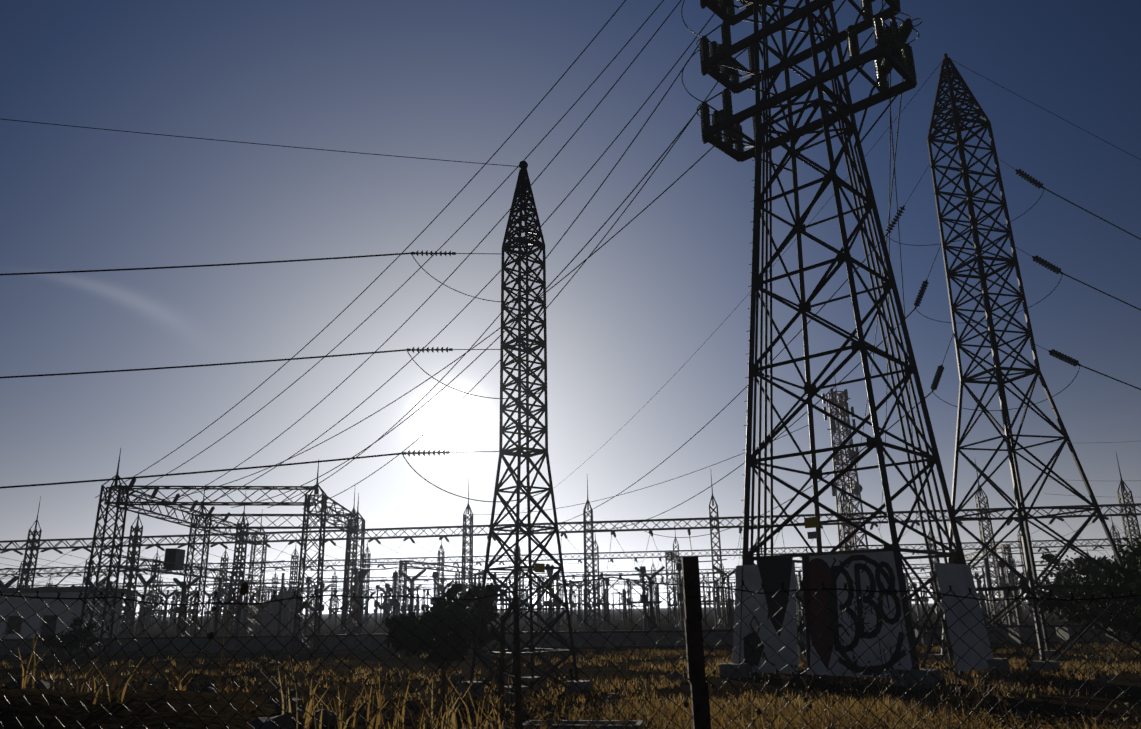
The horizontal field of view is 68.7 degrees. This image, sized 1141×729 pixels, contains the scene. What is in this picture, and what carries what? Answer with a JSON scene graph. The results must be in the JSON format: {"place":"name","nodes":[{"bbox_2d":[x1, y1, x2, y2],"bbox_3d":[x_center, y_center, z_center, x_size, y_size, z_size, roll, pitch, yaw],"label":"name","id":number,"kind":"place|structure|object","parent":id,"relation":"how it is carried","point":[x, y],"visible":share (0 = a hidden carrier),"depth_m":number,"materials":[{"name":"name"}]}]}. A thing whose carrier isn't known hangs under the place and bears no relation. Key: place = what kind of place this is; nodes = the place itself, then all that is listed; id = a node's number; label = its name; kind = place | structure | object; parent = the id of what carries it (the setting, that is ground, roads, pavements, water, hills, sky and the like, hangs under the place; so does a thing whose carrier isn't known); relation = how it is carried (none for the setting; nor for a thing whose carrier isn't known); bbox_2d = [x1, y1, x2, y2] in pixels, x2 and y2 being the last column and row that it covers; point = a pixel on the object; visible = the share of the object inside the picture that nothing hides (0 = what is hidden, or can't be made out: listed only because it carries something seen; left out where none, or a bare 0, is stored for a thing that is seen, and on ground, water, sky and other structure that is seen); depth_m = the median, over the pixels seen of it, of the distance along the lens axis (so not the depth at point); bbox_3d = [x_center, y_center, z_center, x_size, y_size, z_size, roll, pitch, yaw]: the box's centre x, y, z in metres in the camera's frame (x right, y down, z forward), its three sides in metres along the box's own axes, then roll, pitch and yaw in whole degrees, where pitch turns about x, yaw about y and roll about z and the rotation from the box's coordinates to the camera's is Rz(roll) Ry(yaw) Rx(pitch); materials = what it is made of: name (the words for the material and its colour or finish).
{"place":"outdoors","nodes":[
{"label":"outdoors","id":0,"kind":"place"},
{"bbox_2d":[0,602,1140,728],"bbox_3d":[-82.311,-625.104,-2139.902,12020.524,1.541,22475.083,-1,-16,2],"label":"ground","id":1,"kind":"structure","parent":0,"point":[133,703],"depth_m":23.22,"materials":[{"name":"plant"}]},
{"bbox_2d":[0,587,128,638],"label":"relay house","id":2,"kind":"structure","parent":1,"relation":"on","point":[23,630],"depth_m":56.67,"materials":[{"name":"grey concrete"}]},
{"bbox_2d":[30,616,98,662],"bbox_3d":[-23.079,12.599,38.071,2.607,2.237,2.668,7,-18,-24],"label":"shrub","id":3,"kind":"object","parent":1,"relation":"on","point":[84,639],"visible":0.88,"depth_m":38.16,"materials":[{"name":"green plant"}]},
{"bbox_2d":[74,448,364,657],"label":"substation gantry","id":4,"kind":"object","parent":1,"relation":"on","point":[174,558],"visible":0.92,"depth_m":47.82,"materials":[{"name":"metal"}]},
{"bbox_2d":[382,580,500,689],"bbox_3d":[-3.396,7.324,22.669,3.187,3.028,3.504,7,-18,-24],"label":"tree","id":5,"kind":"object","parent":1,"relation":"on","point":[421,631],"visible":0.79,"depth_m":22.25,"materials":[{"name":"green plant"}]},
{"bbox_2d":[402,161,592,702],"bbox_3d":[-2.039,1.059,22.450,3.887,14.862,3.055,12,-20,-36],"label":"pylon","id":6,"kind":"object","parent":1,"relation":"on","point":[521,193],"visible":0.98,"depth_m":22.29,"materials":[{"name":"metal"}]},
{"bbox_2d":[0,0,1140,537],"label":"overhead conductors","id":7,"kind":"object","parent":6,"relation":"attached to","point":[530,304],"visible":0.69,"depth_m":36.24,"materials":[{"name":"black"}]},
{"bbox_2d":[518,98,958,572],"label":"pylon fittings","id":8,"kind":"object","parent":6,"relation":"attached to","point":[811,522],"visible":0.38,"depth_m":24.95,"materials":[{"name":"metal"}]},
{"bbox_2d":[497,594,522,728],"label":"fence post","id":9,"kind":"object","parent":1,"relation":"on","point":[517,664],"visible":0.81,"depth_m":8.95,"materials":[{"name":"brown wood"}]},
{"bbox_2d":[0,454,1140,654],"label":"substation switchgear gantries","id":10,"kind":"object","parent":1,"relation":"on","point":[285,616],"visible":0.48,"depth_m":82.99,"materials":[{"name":"metal"}]},
{"bbox_2d":[0,582,1140,728],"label":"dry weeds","id":11,"kind":"object","parent":1,"relation":"on","point":[789,712],"visible":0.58,"depth_m":14.87,"materials":[{"name":"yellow plant"}]},
{"bbox_2d":[0,572,1140,728],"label":"chain link fence","id":12,"kind":"object","parent":1,"relation":"on","point":[532,588],"visible":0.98,"depth_m":2.96,"materials":[{"name":"metal"}]},
{"bbox_2d":[523,720,642,728],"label":"concrete slab","id":13,"kind":"structure","parent":1,"relation":"on","point":[567,724],"depth_m":11.86,"materials":[{"name":"grey concrete"}]},
{"bbox_2d":[681,557,710,728],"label":"fence posts","id":14,"kind":"object","parent":1,"relation":"on","point":[693,630],"visible":0.95,"depth_m":3.00,"materials":[{"name":"metal"}]},
{"bbox_2d":[822,375,868,550],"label":"telecom mast","id":15,"kind":"object","parent":1,"relation":"on","point":[857,488],"visible":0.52,"depth_m":149.04,"materials":[{"name":"metal"}]},
{"bbox_2d":[700,0,1009,687],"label":"pylon","id":16,"kind":"object","parent":1,"relation":"on","point":[880,569],"visible":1,"depth_m":26.94,"materials":[{"name":"metal"}]},
{"bbox_2d":[886,53,1140,673],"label":"pylon","id":17,"kind":"object","parent":1,"relation":"on","point":[956,119],"visible":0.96,"depth_m":30.12,"materials":[{"name":"metal"}]},
{"bbox_2d":[1016,535,1140,653],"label":"tree","id":18,"kind":"object","parent":1,"relation":"on","point":[1094,607],"visible":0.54,"depth_m":27.91,"materials":[{"name":"green plant"}]},
{"bbox_2d":[1040,548,1140,630],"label":"tree","id":19,"kind":"object","parent":1,"relation":"on","point":[1085,566],"visible":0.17,"depth_m":41.44,"materials":[{"name":"green plant"}]},
{"bbox_2d":[1102,573,1140,637],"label":"tree","id":20,"kind":"object","parent":1,"relation":"on","point":[1132,603],"visible":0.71,"depth_m":25.22,"materials":[{"name":"green plant"}]},
{"bbox_2d":[0,0,1140,616],"label":"sky","id":21,"kind":"structure","parent":0,"point":[452,80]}
]}

